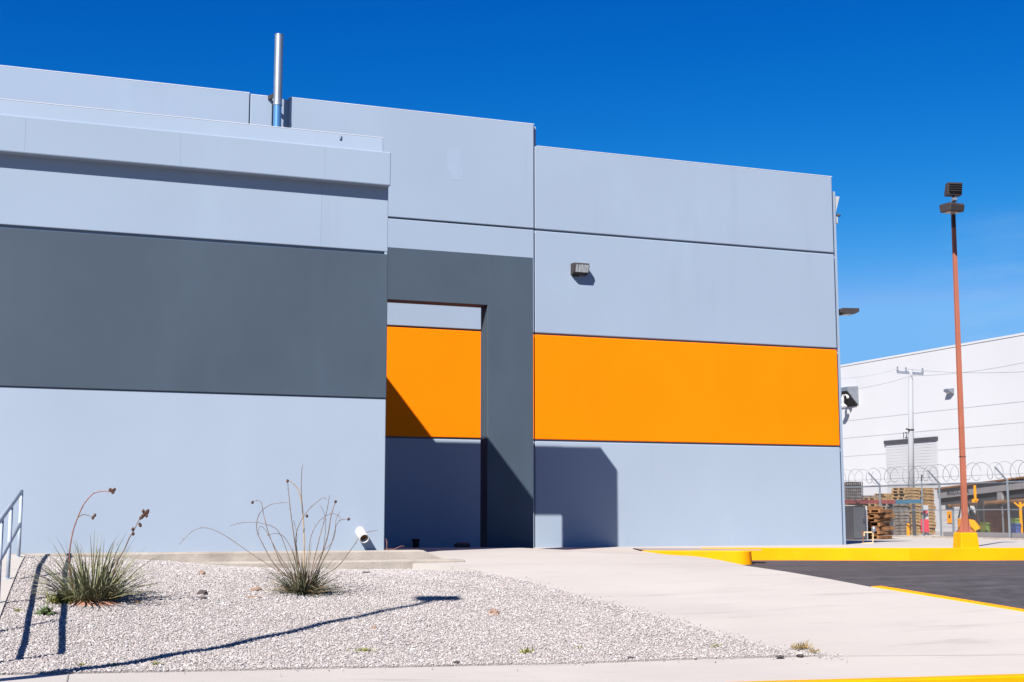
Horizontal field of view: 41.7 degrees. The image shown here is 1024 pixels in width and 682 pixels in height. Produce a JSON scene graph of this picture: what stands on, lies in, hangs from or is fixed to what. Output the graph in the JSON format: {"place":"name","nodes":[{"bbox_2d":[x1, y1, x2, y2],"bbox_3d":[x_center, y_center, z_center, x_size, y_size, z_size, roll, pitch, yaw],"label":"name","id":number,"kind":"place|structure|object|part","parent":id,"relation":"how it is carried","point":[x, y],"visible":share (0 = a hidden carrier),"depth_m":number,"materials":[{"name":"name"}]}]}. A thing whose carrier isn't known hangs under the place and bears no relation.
{"place":"outdoors","nodes":[
{"label":"outdoors","id":0,"kind":"place"},
{"bbox_2d":[0,555,24,615],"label":"ramp","id":1,"kind":"structure","parent":0,"point":[6,584],"depth_m":15.76,"materials":[{"name":"concrete"}]},
{"bbox_2d":[0,489,23,602],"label":"handrail","id":2,"kind":"object","parent":1,"relation":"on","point":[11,535],"visible":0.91,"depth_m":15.61,"materials":[{"name":"grey metal"}]},
{"bbox_2d":[0,65,845,547],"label":"warehouse building","id":3,"kind":"structure","parent":0,"point":[686,365],"depth_m":31.07,"materials":[{"name":"grey paint"}]},
{"bbox_2d":[571,262,589,276],"bbox_3d":[1.567,-1.642,30.876,0.378,0.292,0.249,3,-8,-21],"label":"wall lamp","id":4,"kind":"object","parent":3,"relation":"attached to","point":[578,269],"visible":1,"depth_m":30.81,"materials":[{"name":"grey metal"}]},
{"bbox_2d":[835,196,838,209],"bbox_3d":[8.164,-3.408,34.004,0.151,0.461,0.240,3,-8,-21],"label":"antenna panel","id":5,"kind":"object","parent":3,"relation":"attached to","point":[836,200],"visible":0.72,"depth_m":33.90,"materials":[{"name":"metal"}]},
{"bbox_2d":[839,308,858,315],"bbox_3d":[8.354,-0.686,33.816,0.654,0.300,0.380,2,-8,-12],"label":"area lamp","id":6,"kind":"object","parent":3,"relation":"attached to","point":[846,311],"visible":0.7,"depth_m":33.66,"materials":[{"name":"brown metal"}]},
{"bbox_2d":[0,556,846,674],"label":"gravel","id":7,"kind":"structure","parent":0,"point":[183,570],"depth_m":13.83,"materials":[{"name":"grey gravel"}]},
{"bbox_2d":[32,602,56,615],"bbox_3d":[-4.647,2.665,13.394,0.239,0.135,0.260,-1,-7,6],"label":"weed","id":8,"kind":"object","parent":7,"relation":"on","point":[43,611],"visible":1,"depth_m":13.38,"materials":[{"name":"green plant"}]},
{"bbox_2d":[37,588,73,603],"bbox_3d":[-4.731,2.685,14.170,0.443,0.175,0.461,-1,-7,4],"label":"weed","id":9,"kind":"object","parent":7,"relation":"on","point":[57,599],"visible":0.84,"depth_m":14.14,"materials":[{"name":"green plant"}]},
{"bbox_2d":[11,488,168,602],"bbox_3d":[-4.475,2.236,14.393,1.690,1.314,1.696,3,-8,-21],"label":"red yucca","id":10,"kind":"object","parent":7,"relation":"on","point":[105,586],"visible":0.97,"depth_m":14.20,"materials":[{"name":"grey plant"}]},
{"bbox_2d":[67,600,122,606],"bbox_3d":[-4.377,2.767,14.188,0.693,0.088,0.401,3,-8,-21],"label":"earth mound","id":11,"kind":"object","parent":7,"relation":"on","point":[102,603],"visible":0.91,"depth_m":14.11,"materials":[{"name":"red soil"}]},
{"bbox_2d":[197,590,207,594],"bbox_3d":[-3.502,2.848,15.191,0.131,0.067,0.109,3,-8,-21],"label":"stone","id":12,"kind":"object","parent":7,"relation":"on","point":[201,592],"visible":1,"depth_m":15.15,"materials":[{"name":"grey stone"}]},
{"bbox_2d":[250,587,261,590],"bbox_3d":[-3.000,2.916,15.757,0.128,0.068,0.098,-2,-8,12],"label":"stone","id":13,"kind":"object","parent":7,"relation":"on","point":[256,588],"visible":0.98,"depth_m":15.73,"materials":[{"name":"brown stone"}]},
{"bbox_2d":[182,465,376,597],"bbox_3d":[-2.724,2.253,15.797,2.187,1.597,1.259,3,-8,-21],"label":"red yucca","id":14,"kind":"object","parent":7,"relation":"on","point":[303,586],"visible":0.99,"depth_m":15.76,"materials":[{"name":"green plant"}]},
{"bbox_2d":[187,559,464,568],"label":"garden kerb","id":15,"kind":"structure","parent":7,"relation":"on","point":[382,564],"depth_m":19.55,"materials":[{"name":"concrete"}]},
{"bbox_2d":[348,647,374,652],"bbox_3d":[-1.380,2.886,12.578,0.301,0.054,0.170,3,-8,-21],"label":"weed","id":16,"kind":"object","parent":7,"relation":"on","point":[365,649],"visible":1,"depth_m":12.57,"materials":[{"name":"green plant"}]},
{"bbox_2d":[488,609,499,614],"bbox_3d":[-0.197,3.022,14.954,0.105,0.093,0.120,-6,-9,37],"label":"stone","id":17,"kind":"object","parent":7,"relation":"on","point":[494,611],"visible":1,"depth_m":14.93,"materials":[{"name":"stone"}]},
{"bbox_2d":[518,647,534,652],"bbox_3d":[0.149,2.981,13.005,0.164,0.073,0.148,3,-8,-21],"label":"weed","id":18,"kind":"object","parent":7,"relation":"on","point":[527,650],"visible":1,"depth_m":13.00,"materials":[{"name":"green plant"}]},
{"bbox_2d":[454,542,469,547],"bbox_3d":[-0.964,3.966,25.990,0.346,0.152,0.222,3,-8,-21],"label":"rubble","id":19,"kind":"object","parent":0,"point":[462,545],"visible":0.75,"depth_m":25.91,"materials":[{"name":"stone"}]},
{"bbox_2d":[0,655,1023,681],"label":"pavement","id":20,"kind":"structure","parent":0,"point":[752,669],"depth_m":12.27,"materials":[{"name":"concrete"}]},
{"bbox_2d":[869,654,1023,655],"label":"pavement joint","id":21,"kind":"object","parent":20,"relation":"on","point":[891,655],"visible":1,"depth_m":13.42,"materials":[{"name":"grey concrete"}]},
{"bbox_2d":[0,0,1023,364],"label":"sky","id":22,"kind":"structure","parent":0,"point":[896,102],"materials":[{"name":"blue"}]},
{"bbox_2d":[384,546,1023,656],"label":"driveway","id":23,"kind":"structure","parent":0,"point":[771,608],"depth_m":16.29,"materials":[{"name":"concrete"}]},
{"bbox_2d":[412,539,419,547],"bbox_3d":[-2.043,4.340,28.588,0.170,0.265,0.170,3,-8,-21],"label":"pipe stub","id":24,"kind":"object","parent":23,"relation":"on","point":[415,543],"visible":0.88,"depth_m":28.53,"materials":[{"name":"black metal"}]},
{"bbox_2d":[387,247,533,547],"bbox_3d":[-1.665,1.203,26.155,4.317,5.966,0.410,3,-8,-21],"label":"entrance portal","id":25,"kind":"object","parent":23,"relation":"on","point":[497,290],"visible":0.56,"depth_m":26.49,"materials":[{"name":"grey paint"}]},
{"bbox_2d":[635,548,761,549],"bbox_3d":[3.784,4.343,28.011,2.877,0.001,1.596,-2,-8,15],"label":"gutter","id":26,"kind":"object","parent":23,"relation":"on","point":[689,549],"visible":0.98,"depth_m":27.92,"materials":[{"name":"beige concrete"}]},
{"bbox_2d":[788,641,811,649],"bbox_3d":[2.921,3.071,13.609,0.320,0.091,0.221,3,-8,-21],"label":"weed","id":27,"kind":"object","parent":23,"relation":"on","point":[800,646],"visible":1,"depth_m":13.59,"materials":[{"name":"yellow plant"}]},
{"bbox_2d":[807,646,819,652],"bbox_3d":[3.014,3.082,13.437,0.139,0.061,0.161,-3,-8,20],"label":"weed","id":28,"kind":"object","parent":23,"relation":"on","point":[814,650],"visible":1,"depth_m":13.43,"materials":[{"name":"yellow plant"}]},
{"bbox_2d":[738,674,1023,681],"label":"kerb","id":29,"kind":"structure","parent":23,"relation":"on","point":[995,678],"depth_m":12.39,"materials":[{"name":"yellow paint"}]},
{"bbox_2d":[871,586,1023,611],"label":"kerb","id":30,"kind":"structure","parent":23,"relation":"on","point":[952,598],"depth_m":16.80,"materials":[{"name":"yellow paint"}]},
{"bbox_2d":[669,530,1023,547],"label":"yard pavement","id":31,"kind":"structure","parent":0,"point":[904,542],"depth_m":32.83,"materials":[{"name":"concrete"}]},
{"bbox_2d":[845,506,867,539],"bbox_3d":[11.736,6.238,46.134,0.825,1.151,0.732,5,-9,-32],"label":"cabinet","id":32,"kind":"object","parent":31,"relation":"on","point":[856,523],"visible":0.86,"depth_m":45.79,"materials":[{"name":"grey metal"}]},
{"bbox_3d":[11.837,6.195,45.801,0.540,1.051,0.008,5,-9,-32],"label":"door","id":33,"kind":"part","parent":32,"relation":"part of","materials":[{"name":"grey metal"}]},
{"bbox_2d":[861,526,875,542],"bbox_3d":[9.059,4.994,34.509,0.576,0.461,0.126,-1,-7,7],"label":"gas riser","id":34,"kind":"object","parent":31,"relation":"on","point":[873,529],"visible":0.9,"depth_m":34.48,"materials":[{"name":"metal"}]},
{"bbox_2d":[868,535,891,538],"bbox_3d":[12.702,6.857,46.952,0.780,0.132,0.920,-7,-11,44],"label":"pallet","id":35,"kind":"object","parent":31,"relation":"on","point":[881,536],"visible":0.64,"depth_m":46.63,"materials":[{"name":"brown wood"}]},
{"bbox_2d":[868,530,891,534],"bbox_3d":[12.719,6.716,47.032,0.780,0.132,0.920,-9,-14,42],"label":"pallet","id":36,"kind":"object","parent":35,"relation":"on","point":[878,532],"visible":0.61,"depth_m":46.75,"materials":[{"name":"brown wood"}]},
{"bbox_2d":[868,526,893,530],"bbox_3d":[12.754,6.569,47.063,0.920,0.132,0.780,2,-8,-29],"label":"pallet","id":37,"kind":"object","parent":36,"relation":"on","point":[883,528],"visible":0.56,"depth_m":46.77,"materials":[{"name":"brown wood"}]},
{"bbox_2d":[868,522,889,526],"bbox_3d":[12.700,6.426,47.119,0.780,0.132,0.920,-5,-8,36],"label":"pallet","id":38,"kind":"object","parent":37,"relation":"on","point":[877,524],"visible":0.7,"depth_m":46.92,"materials":[{"name":"brown wood"}]},
{"bbox_2d":[867,518,890,521],"bbox_3d":[12.693,6.275,47.124,0.920,0.132,0.780,6,-9,-42],"label":"pallet","id":39,"kind":"object","parent":38,"relation":"on","point":[878,519],"visible":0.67,"depth_m":46.81,"materials":[{"name":"brown wood"}]},
{"bbox_2d":[867,513,894,517],"bbox_3d":[12.786,6.117,47.070,0.920,0.132,0.780,3,-6,-31],"label":"pallet","id":40,"kind":"object","parent":39,"relation":"on","point":[877,515],"visible":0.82,"depth_m":46.80,"materials":[{"name":"brown wood"}]},
{"bbox_2d":[867,509,892,512],"bbox_3d":[12.754,5.962,47.036,0.780,0.132,0.920,-8,-11,42],"label":"pallet","id":41,"kind":"object","parent":40,"relation":"on","point":[879,510],"visible":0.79,"depth_m":46.73,"materials":[{"name":"brown wood"}]},
{"bbox_2d":[867,506,882,508],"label":"pallet","id":42,"kind":"object","parent":41,"relation":"on","point":[874,507],"visible":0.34,"depth_m":48.34,"materials":[{"name":"brown wood"}]},
{"bbox_2d":[845,500,921,535],"bbox_3d":[15.262,7.304,55.374,3.463,1.540,0.747,1,-7,-5],"label":"storage rack","id":43,"kind":"object","parent":31,"relation":"on","point":[861,503],"visible":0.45,"depth_m":55.13,"materials":[{"name":"red metal"}]},
{"bbox_2d":[844,482,862,499],"bbox_3d":[14.467,6.385,57.050,0.712,0.806,0.632,0,-7,0],"label":"wire cage","id":44,"kind":"object","parent":43,"relation":"on","point":[852,493],"visible":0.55,"depth_m":56.75,"materials":[{"name":"grey metal"}]},
{"bbox_2d":[891,497,919,499],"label":"pallet","id":45,"kind":"object","parent":43,"relation":"on","point":[907,498],"visible":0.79,"depth_m":57.98,"materials":[{"name":"brown wood"}]},
{"bbox_2d":[892,494,920,496],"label":"pallet","id":46,"kind":"object","parent":45,"relation":"on","point":[904,495],"visible":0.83,"depth_m":57.99,"materials":[{"name":"brown wood"}]},
{"bbox_2d":[891,491,919,493],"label":"pallet","id":47,"kind":"object","parent":46,"relation":"on","point":[903,492],"visible":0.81,"depth_m":57.98,"materials":[{"name":"brown wood"}]},
{"bbox_2d":[892,487,920,490],"bbox_3d":[17.081,6.419,58.220,0.920,0.132,0.780,4,-8,-29],"label":"pallet","id":48,"kind":"object","parent":47,"relation":"on","point":[904,488],"visible":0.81,"depth_m":57.97,"materials":[{"name":"brown wood"}]},
{"bbox_2d":[894,531,906,534],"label":"pallet","id":49,"kind":"object","parent":31,"relation":"on","point":[896,533],"visible":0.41,"depth_m":57.16,"materials":[{"name":"grey wood"}]},
{"bbox_2d":[886,528,906,531],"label":"pallet","id":50,"kind":"object","parent":49,"relation":"on","point":[897,529],"visible":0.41,"depth_m":57.19,"materials":[{"name":"grey wood"}]},
{"bbox_2d":[894,525,905,527],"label":"pallet","id":51,"kind":"object","parent":50,"relation":"on","point":[895,526],"visible":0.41,"depth_m":57.20,"materials":[{"name":"grey wood"}]},
{"bbox_2d":[893,522,909,524],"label":"pallet","id":52,"kind":"object","parent":51,"relation":"on","point":[901,523],"visible":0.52,"depth_m":57.22,"materials":[{"name":"grey wood"}]},
{"bbox_2d":[893,519,908,521],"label":"pallet","id":53,"kind":"object","parent":52,"relation":"on","point":[904,520],"visible":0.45,"depth_m":57.26,"materials":[{"name":"grey wood"}]},
{"bbox_2d":[893,516,908,518],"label":"pallet","id":54,"kind":"object","parent":53,"relation":"on","point":[899,517],"visible":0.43,"depth_m":57.31,"materials":[{"name":"grey wood"}]},
{"bbox_2d":[886,513,909,515],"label":"pallet","id":55,"kind":"object","parent":54,"relation":"on","point":[901,514],"visible":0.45,"depth_m":57.33,"materials":[{"name":"grey wood"}]},
{"bbox_2d":[893,509,908,512],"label":"pallet","id":56,"kind":"object","parent":55,"relation":"on","point":[900,511],"visible":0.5,"depth_m":57.32,"materials":[{"name":"grey wood"}]},
{"bbox_2d":[883,506,907,508],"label":"pallet","id":57,"kind":"object","parent":56,"relation":"on","point":[904,507],"visible":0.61,"depth_m":57.41,"materials":[{"name":"grey wood"}]},
{"bbox_2d":[881,503,908,505],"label":"pallet","id":58,"kind":"object","parent":57,"relation":"on","point":[904,504],"visible":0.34,"depth_m":57.42,"materials":[{"name":"grey wood"}]},
{"bbox_2d":[906,523,909,535],"bbox_3d":[15.635,7.488,53.032,0.130,0.575,0.130,3,-8,-21],"label":"bollard","id":59,"kind":"object","parent":31,"relation":"on","point":[907,526],"visible":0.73,"depth_m":52.99,"materials":[{"name":"yellow metal"}]},
{"bbox_2d":[896,367,923,487],"bbox_3d":[18.687,5.114,62.459,1.288,7.908,0.455,1,-7,-4],"label":"utility pole","id":60,"kind":"object","parent":31,"relation":"on","point":[910,428],"visible":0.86,"depth_m":62.52,"materials":[{"name":"metal"}]},
{"bbox_2d":[841,363,1020,390],"bbox_3d":[18.405,1.257,56.121,5.149,0.978,12.282,3,-8,-21],"label":"overhead wire","id":61,"kind":"object","parent":60,"relation":"attached to","point":[928,375],"visible":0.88,"depth_m":60.40,"materials":[{"name":"metal"}]},
{"bbox_2d":[911,369,1008,372],"bbox_3d":[18.841,1.173,55.530,0.014,1.677,14.989,0,-7,-3],"label":"overhead wire","id":62,"kind":"object","parent":60,"relation":"attached to","point":[963,372],"visible":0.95,"depth_m":56.50,"materials":[{"name":"metal"}]},
{"bbox_2d":[921,474,923,535],"bbox_3d":[15.744,6.331,51.505,0.055,2.480,0.361,-2,-8,12],"label":"fence post","id":63,"kind":"object","parent":31,"relation":"on","point":[922,505],"visible":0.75,"depth_m":51.61,"materials":[{"name":"metal"}]},
{"bbox_2d":[921,505,928,534],"bbox_3d":[17.193,7.502,56.007,0.410,1.310,0.296,3,-8,-21],"label":"fire panel","id":64,"kind":"object","parent":31,"relation":"on","point":[926,526],"visible":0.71,"depth_m":55.91,"materials":[{"name":"red paint"}]},
{"bbox_2d":[844,460,1023,539],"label":"chain link fence","id":65,"kind":"object","parent":31,"relation":"on","point":[1007,482],"visible":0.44,"depth_m":49.17,"materials":[{"name":"metal"}]},
{"bbox_2d":[939,182,978,547],"bbox_3d":[9.806,0.609,29.480,0.568,7.995,1.842,-2,-8,17],"label":"lamp pole","id":66,"kind":"object","parent":31,"relation":"on","point":[965,536],"visible":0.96,"depth_m":29.65,"materials":[{"name":"brown metal"}]},
{"bbox_2d":[958,500,984,531],"bbox_3d":[17.330,6.630,50.068,1.340,1.380,0.880,0,-7,0],"label":"forklift","id":67,"kind":"object","parent":31,"relation":"on","point":[980,516],"visible":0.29,"depth_m":49.88,"materials":[{"name":"yellow paint"}]},
{"bbox_2d":[972,485,977,501],"bbox_3d":[17.398,5.742,50.505,0.216,0.632,0.176,0,-7,0],"label":"yellow post","id":68,"kind":"object","parent":67,"relation":"attached to","point":[974,500],"visible":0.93,"depth_m":50.44,"materials":[{"name":"metal"}]},
{"bbox_2d":[935,476,1023,534],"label":"yard shed","id":69,"kind":"structure","parent":31,"relation":"on","point":[958,500],"depth_m":54.52,"materials":[{"name":"grey paint"}]},
{"bbox_2d":[947,511,951,522],"bbox_3d":[18.442,7.422,56.644,0.030,0.490,0.440,1,-7,-9],"label":"yellow sign","id":70,"kind":"object","parent":69,"relation":"attached to","point":[949,515],"visible":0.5,"depth_m":56.63,"materials":[{"name":"paint"}]},
{"bbox_2d":[943,532,1023,537],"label":"wall","id":71,"kind":"structure","parent":31,"relation":"on","point":[991,535],"depth_m":46.83,"materials":[{"name":"grey paint"}]},
{"bbox_2d":[979,523,989,531],"bbox_3d":[17.355,6.945,49.314,0.160,0.561,0.754,0,-7,0],"label":"bin","id":72,"kind":"object","parent":31,"relation":"on","point":[982,526],"visible":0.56,"depth_m":49.15,"materials":[{"name":"green plastic"}]},
{"bbox_2d":[949,498,1023,532],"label":"corrugated canopy","id":73,"kind":"object","parent":31,"relation":"on","point":[986,503],"visible":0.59,"depth_m":51.51,"materials":[{"name":"metal"}]},
{"bbox_2d":[975,508,1010,532],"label":"slatted gate","id":74,"kind":"structure","parent":73,"relation":"attached to","point":[993,524],"depth_m":51.07,"materials":[{"name":"brown metal"}]},
{"bbox_2d":[1010,523,1020,532],"bbox_3d":[18.078,6.823,48.308,0.193,0.546,0.754,0,-7,0],"label":"crate","id":75,"kind":"object","parent":31,"relation":"on","point":[1018,528],"visible":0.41,"depth_m":48.01,"materials":[{"name":"blue plastic"}]},
{"bbox_2d":[1010,518,1019,522],"bbox_3d":[18.441,6.859,49.283,0.222,0.724,0.754,0,-7,0],"label":"crate","id":76,"kind":"object","parent":75,"relation":"on","point":[1017,520],"visible":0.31,"depth_m":48.98,"materials":[{"name":"green plastic"}]},
{"bbox_2d":[1014,502,1023,532],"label":"yellow post","id":77,"kind":"object","parent":31,"relation":"on","point":[1020,505],"visible":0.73,"depth_m":48.13,"materials":[{"name":"metal"}]},
{"bbox_2d":[863,497,889,499],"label":"pallet","id":78,"kind":"object","parent":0,"point":[877,498],"visible":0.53,"depth_m":59.94,"materials":[{"name":"brown wood"}]},
{"bbox_2d":[863,495,878,497],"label":"pallet","id":79,"kind":"object","parent":78,"relation":"on","point":[866,496],"visible":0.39,"depth_m":62.87,"materials":[{"name":"grey wood"}]},
{"bbox_2d":[745,560,1023,608],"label":"asphalt lot","id":80,"kind":"structure","parent":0,"point":[998,582],"depth_m":21.00,"materials":[{"name":"grey asphalt"}]},
{"bbox_2d":[643,550,751,564],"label":"kerb","id":81,"kind":"structure","parent":80,"relation":"on","point":[742,557],"depth_m":26.75,"materials":[{"name":"yellow paint"}]},
{"bbox_2d":[656,550,691,550],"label":"kerb island","id":82,"kind":"structure","parent":81,"relation":"on","point":[673,550],"depth_m":27.34,"materials":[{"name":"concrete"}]},
{"bbox_2d":[701,548,1023,560],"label":"kerb","id":83,"kind":"structure","parent":80,"relation":"on","point":[911,554],"depth_m":29.21,"materials":[{"name":"yellow paint"}]},
{"bbox_2d":[920,503,934,505],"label":"pallet","id":84,"kind":"object","parent":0,"point":[931,504],"visible":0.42,"depth_m":58.41,"materials":[{"name":"brown wood"}]},
{"bbox_2d":[923,500,933,502],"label":"pallet","id":85,"kind":"object","parent":84,"relation":"on","point":[928,501],"visible":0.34,"depth_m":58.42,"materials":[{"name":"brown wood"}]},
{"bbox_2d":[920,497,933,499],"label":"pallet","id":86,"kind":"object","parent":85,"relation":"on","point":[931,498],"visible":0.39,"depth_m":58.41,"materials":[{"name":"brown wood"}]},
{"bbox_3d":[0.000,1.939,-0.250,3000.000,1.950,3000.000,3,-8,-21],"label":"ground","id":87,"kind":"structure","parent":0,"visible":0},
{"bbox_2d":[0,98,390,553],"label":"office wing","id":88,"kind":"structure","parent":87,"relation":"on","point":[193,323],"depth_m":19.84,"materials":[{"name":"paint"}]},
{"bbox_2d":[5,550,443,561],"bbox_3d":[-11.490,2.924,16.729,22.567,0.440,0.400,3,-8,-21],"label":"footing ledge","id":89,"kind":"object","parent":88,"relation":"attached to","point":[264,556],"visible":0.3,"depth_m":19.50,"materials":[{"name":"concrete"}]},
{"bbox_2d":[268,33,283,126],"bbox_3d":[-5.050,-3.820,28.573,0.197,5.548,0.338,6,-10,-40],"label":"flue pipe","id":90,"kind":"object","parent":88,"relation":"on","point":[276,95],"visible":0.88,"depth_m":28.68,"materials":[{"name":"metal"}]},
{"bbox_2d":[356,527,368,542],"bbox_3d":[-2.282,2.923,20.370,0.150,0.276,0.353,3,-8,-25],"label":"drain pipe","id":91,"kind":"object","parent":88,"relation":"attached to","point":[363,538],"visible":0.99,"depth_m":20.30,"materials":[{"name":"white plastic"}]},
{"bbox_2d":[840,333,1023,529],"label":"white warehouse","id":92,"kind":"structure","parent":87,"relation":"on","point":[875,426],"depth_m":76.76,"materials":[{"name":"paint"}]},
{"bbox_2d":[841,386,858,407],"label":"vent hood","id":93,"kind":"object","parent":92,"relation":"attached to","point":[849,398],"visible":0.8,"depth_m":84.03,"materials":[{"name":"metal"}]},
{"bbox_2d":[886,440,939,529],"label":"roller door","id":94,"kind":"structure","parent":92,"relation":"in","point":[925,452],"depth_m":78.26,"materials":[{"name":"white metal"}]},
{"bbox_2d":[943,388,953,394],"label":"wall lamp","id":95,"kind":"object","parent":92,"relation":"attached to","point":[949,391],"visible":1,"depth_m":75.57,"materials":[{"name":"metal"}]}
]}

